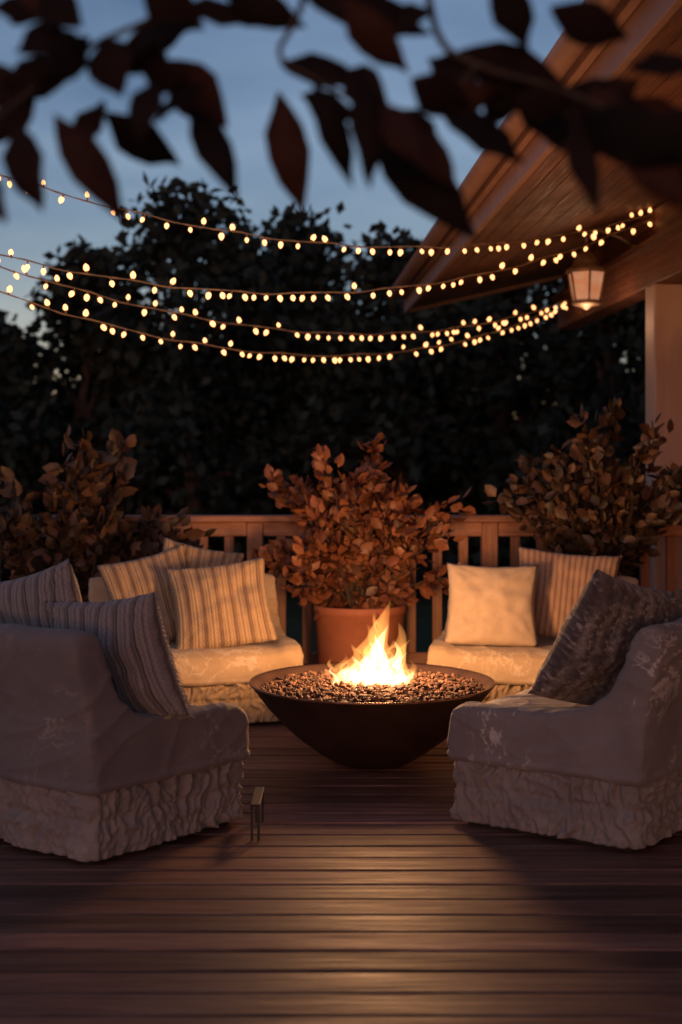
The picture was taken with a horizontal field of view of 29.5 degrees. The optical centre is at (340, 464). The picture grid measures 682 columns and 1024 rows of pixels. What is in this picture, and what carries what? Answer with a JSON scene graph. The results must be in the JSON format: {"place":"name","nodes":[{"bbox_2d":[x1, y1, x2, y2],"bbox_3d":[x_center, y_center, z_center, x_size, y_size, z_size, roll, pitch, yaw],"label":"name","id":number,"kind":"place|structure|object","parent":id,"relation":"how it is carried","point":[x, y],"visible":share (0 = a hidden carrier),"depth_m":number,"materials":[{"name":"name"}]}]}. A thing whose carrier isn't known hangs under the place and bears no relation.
{"place":"outdoors","nodes":[
{"label":"outdoors","id":0,"kind":"place"},
{"bbox_2d":[0,0,638,417],"label":"sky","id":1,"kind":"structure","parent":0,"point":[245,62],"materials":[{"name":"blue"}]},
{"bbox_2d":[1,563,638,664],"bbox_3d":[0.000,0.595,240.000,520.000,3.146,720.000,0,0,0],"label":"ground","id":2,"kind":"structure","parent":0,"point":[423,622],"depth_m":17.55,"materials":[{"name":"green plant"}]},
{"bbox_2d":[0,309,80,576],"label":"leafy tree","id":3,"kind":"object","parent":2,"relation":"on","point":[27,450],"visible":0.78,"depth_m":18.63,"materials":[{"name":"green plant"}]},
{"bbox_2d":[1,234,172,591],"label":"leafy tree","id":4,"kind":"object","parent":2,"relation":"on","point":[114,373],"visible":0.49,"depth_m":19.68,"materials":[{"name":"green plant"}]},
{"bbox_2d":[60,310,260,553],"bbox_3d":[-3.195,-0.231,23.061,4.823,5.075,4.022,0,0,0],"label":"leafy tree","id":5,"kind":"object","parent":2,"relation":"on","point":[163,496],"visible":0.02,"depth_m":22.04,"materials":[{"name":"green plant"}]},
{"bbox_2d":[73,171,325,572],"bbox_3d":[-2.393,-1.113,20.179,4.129,6.838,4.596,0,0,-33],"label":"leafy tree","id":6,"kind":"object","parent":2,"relation":"on","point":[233,474],"visible":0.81,"depth_m":19.43,"materials":[{"name":"green plant"}]},
{"bbox_2d":[158,307,311,569],"bbox_3d":[-1.275,-0.610,24.021,5.007,5.833,3.943,0,0,0],"label":"leafy tree","id":7,"kind":"object","parent":2,"relation":"on","point":[273,331],"visible":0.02,"depth_m":22.96,"materials":[{"name":"green plant"}]},
{"bbox_2d":[173,201,407,588],"bbox_3d":[-0.781,-1.069,21.804,4.607,6.750,4.149,0,0,0],"label":"leafy tree","id":8,"kind":"object","parent":2,"relation":"on","point":[302,255],"visible":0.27,"depth_m":21.35,"materials":[{"name":"green plant"}]},
{"bbox_2d":[1,343,640,595],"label":"distant shrubbery","id":9,"kind":"object","parent":2,"relation":"on","point":[504,561],"depth_m":21.53,"materials":[{"name":"green plant"}]},
{"bbox_2d":[0,723,681,1023],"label":"wooden deck","id":10,"kind":"structure","parent":2,"relation":"on","point":[339,894],"depth_m":3.84,"materials":[{"name":"brown wood"}]},
{"bbox_2d":[0,424,215,601],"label":"potted shrub","id":11,"kind":"object","parent":10,"relation":"on","point":[84,530],"visible":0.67,"depth_m":7.59,"materials":[{"name":"brown plant"}]},
{"bbox_2d":[0,623,249,863],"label":"armchair","id":12,"kind":"object","parent":10,"relation":"on","point":[94,769],"visible":0.97,"depth_m":4.42,"materials":[{"name":"grey fabric"}]},
{"bbox_2d":[0,558,81,627],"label":"throw pillow","id":13,"kind":"object","parent":12,"relation":"on","point":[22,599],"visible":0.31,"depth_m":4.76,"materials":[{"name":"grey fabric"}]},
{"bbox_2d":[41,591,196,718],"bbox_3d":[-0.798,0.690,4.612,0.569,0.475,0.206,-8,12,32],"label":"throw pillow","id":14,"kind":"object","parent":12,"relation":"on","point":[130,634],"visible":0.66,"depth_m":4.49,"materials":[{"name":"grey fabric"}]},
{"bbox_2d":[88,573,303,724],"bbox_3d":[-0.810,0.985,7.028,1.077,0.729,0.910,0,0,-15],"label":"armchair","id":15,"kind":"object","parent":10,"relation":"on","point":[217,675],"visible":0.28,"depth_m":6.67,"materials":[{"name":"beige fabric"}]},
{"bbox_2d":[97,544,186,640],"bbox_3d":[-1.020,0.725,7.019,0.490,0.500,0.201,-13,-12,-19],"label":"throw pillow","id":16,"kind":"object","parent":15,"relation":"on","point":[134,578],"visible":0.41,"depth_m":6.96,"materials":[{"name":"beige fabric"}]},
{"bbox_2d":[163,537,244,567],"bbox_3d":[-0.800,0.670,7.161,0.460,0.460,0.171,12,-11,-6],"label":"throw pillow","id":17,"kind":"object","parent":15,"relation":"on","point":[196,557],"visible":0.21,"depth_m":7.16,"materials":[{"name":"beige fabric"}]},
{"bbox_2d":[165,557,277,648],"bbox_3d":[-0.635,0.741,6.872,0.540,0.470,0.212,-7,-23,-11],"label":"throw pillow","id":18,"kind":"object","parent":15,"relation":"on","point":[220,606],"visible":0.98,"depth_m":6.79,"materials":[{"name":"beige fabric"}]},
{"bbox_2d":[250,787,263,840],"bbox_3d":[-0.307,1.283,4.770,0.035,0.132,0.260,0,0,0],"label":"metal stand","id":19,"kind":"object","parent":10,"relation":"on","point":[257,800],"visible":1,"depth_m":4.71,"materials":[{"name":"black metal"}]},
{"bbox_2d":[0,515,681,663],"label":"deck railing","id":20,"kind":"object","parent":10,"relation":"on","point":[487,529],"visible":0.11,"depth_m":8.12,"materials":[{"name":"brown wood"}]},
{"bbox_2d":[252,432,475,663],"bbox_3d":[0.130,0.579,7.665,1.317,1.539,0.983,0,0,0],"label":"potted shrub","id":21,"kind":"object","parent":10,"relation":"on","point":[365,541],"visible":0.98,"depth_m":7.49,"materials":[{"name":"brown plant"}]},
{"bbox_2d":[249,662,495,768],"bbox_3d":[0.140,1.157,5.850,1.108,0.378,1.108,0,0,0],"label":"fire bowl","id":22,"kind":"object","parent":10,"relation":"on","point":[372,715],"visible":1,"depth_m":5.57,"materials":[{"name":"brown metal"}]},
{"bbox_2d":[426,576,638,702],"bbox_3d":[1.060,0.986,7.029,1.078,0.726,0.911,0,0,14],"label":"armchair","id":23,"kind":"object","parent":10,"relation":"on","point":[511,670],"visible":0.19,"depth_m":6.67,"materials":[{"name":"beige fabric"}]},
{"bbox_2d":[445,562,537,646],"bbox_3d":[0.800,0.741,6.881,0.490,0.441,0.188,1,-18,6],"label":"throw pillow","id":24,"kind":"object","parent":23,"relation":"on","point":[494,606],"visible":1,"depth_m":6.81,"materials":[{"name":"beige fabric"}]},
{"bbox_2d":[519,546,621,637],"bbox_3d":[1.221,0.706,7.044,0.560,0.490,0.208,5,-17,11],"label":"throw pillow","id":25,"kind":"object","parent":23,"relation":"on","point":[562,579],"visible":0.5,"depth_m":6.99,"materials":[{"name":"beige fabric"}]},
{"bbox_2d":[447,618,681,851],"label":"armchair","id":26,"kind":"object","parent":10,"relation":"on","point":[606,771],"visible":0.98,"depth_m":4.58,"materials":[{"name":"grey fabric"}]},
{"bbox_2d":[527,569,671,705],"bbox_3d":[1.020,0.670,4.859,0.560,0.540,0.228,15,18,-35],"label":"throw pillow","id":27,"kind":"object","parent":26,"relation":"on","point":[608,618],"visible":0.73,"depth_m":4.72,"materials":[{"name":"grey fabric"}]},
{"bbox_2d":[668,589,681,622],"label":"throw pillow","id":28,"kind":"object","parent":26,"relation":"on","point":[675,607],"visible":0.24,"depth_m":4.81,"materials":[{"name":"grey fabric"}]},
{"bbox_2d":[483,396,681,575],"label":"potted shrub","id":29,"kind":"object","parent":10,"relation":"on","point":[599,524],"visible":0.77,"depth_m":7.58,"materials":[{"name":"brown plant"}]},
{"bbox_2d":[646,283,681,589],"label":"porch posts","id":30,"kind":"object","parent":10,"relation":"on","point":[664,349],"visible":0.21,"depth_m":8.50,"materials":[{"name":"brown wood"}]},
{"bbox_2d":[558,232,681,328],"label":"porch beam","id":31,"kind":"structure","parent":30,"relation":"on","point":[627,284],"depth_m":9.14,"materials":[{"name":"brown wood"}]},
{"bbox_2d":[0,0,681,240],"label":"overhanging tree","id":32,"kind":"object","parent":2,"relation":"on","point":[613,118],"visible":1,"depth_m":1.88,"materials":[{"name":"brown plant"}]},
{"bbox_2d":[266,220,537,585],"bbox_3d":[0.956,-0.666,20.004,4.116,5.945,4.462,0,0,0],"label":"leafy tree","id":33,"kind":"object","parent":2,"relation":"on","point":[340,406],"visible":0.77,"depth_m":19.14,"materials":[{"name":"green plant"}]},
{"bbox_2d":[383,339,524,509],"bbox_3d":[1.657,-0.537,23.646,4.534,5.688,4.940,0,0,-11],"label":"leafy tree","id":34,"kind":"object","parent":2,"relation":"on","point":[438,487],"visible":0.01,"depth_m":21.81,"materials":[{"name":"green plant"}]},
{"bbox_2d":[366,283,640,566],"bbox_3d":[2.580,-0.971,21.240,4.472,6.556,4.776,0,0,0],"label":"leafy tree","id":35,"kind":"object","parent":2,"relation":"on","point":[520,304],"visible":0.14,"depth_m":20.40,"materials":[{"name":"green plant"}]},
{"bbox_2d":[474,278,645,576],"bbox_3d":[3.924,-0.735,19.768,3.959,6.083,4.000,0,0,0],"label":"leafy tree","id":36,"kind":"object","parent":2,"relation":"on","point":[591,342],"visible":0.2,"depth_m":19.25,"materials":[{"name":"green plant"}]},
{"bbox_2d":[579,312,645,462],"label":"leafy tree","id":37,"kind":"object","parent":2,"relation":"on","point":[618,376],"visible":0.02,"depth_m":20.06,"materials":[{"name":"green plant"}]},
{"bbox_3d":[-2.160,-0.180,6.360,0.240,3.060,0.240,0,0,0],"label":"string light pole","id":38,"kind":"object","parent":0,"visible":0},
{"bbox_2d":[0,285,568,363],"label":"string lights","id":39,"kind":"object","parent":38,"relation":"attached to","point":[86,313],"visible":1,"depth_m":8.23,"materials":[{"name":"metal"}]},
{"bbox_2d":[0,265,568,340],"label":"string lights","id":40,"kind":"object","parent":38,"relation":"attached to","point":[100,300],"visible":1,"depth_m":8.18,"materials":[{"name":"glass"}]},
{"bbox_2d":[0,218,653,301],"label":"string lights","id":41,"kind":"object","parent":38,"relation":"attached to","point":[222,294],"visible":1,"depth_m":7.45,"materials":[{"name":"metal"}]},
{"bbox_2d":[0,174,653,255],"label":"string lights","id":42,"kind":"object","parent":38,"relation":"attached to","point":[264,241],"visible":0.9,"depth_m":7.57,"materials":[{"name":"metal"}]},
{"bbox_3d":[6.484,-2.261,6.048,11.210,1.330,12.490,0,0,-3],"label":"shingle roof","id":43,"kind":"object","parent":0,"visible":0},
{"bbox_2d":[400,0,681,313],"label":"fascia boards","id":44,"kind":"object","parent":43,"relation":"attached to","point":[642,23],"visible":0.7,"depth_m":6.16,"materials":[{"name":"brown wood"}]},
{"bbox_2d":[389,0,620,299],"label":"gutter","id":45,"kind":"object","parent":44,"relation":"attached to","point":[562,56],"visible":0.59,"depth_m":6.69,"materials":[{"name":"brown wood"}]},
{"bbox_2d":[412,6,681,308],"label":"soffit boards","id":46,"kind":"object","parent":44,"relation":"attached to","point":[548,198],"visible":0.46,"depth_m":8.25,"materials":[{"name":"brown wood"}]},
{"bbox_2d":[565,229,635,309],"bbox_3d":[1.833,-1.383,9.165,0.497,0.577,0.299,0,0,21],"label":"wall lantern","id":47,"kind":"object","parent":46,"relation":"attached to","point":[586,271],"depth_m":9.13,"materials":[{"name":"orange metal"}]},
{"bbox_2d":[551,202,681,301],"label":"rafters","id":48,"kind":"object","parent":46,"relation":"attached to","point":[613,253],"visible":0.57,"depth_m":8.98,"materials":[{"name":"brown wood"}]}
]}

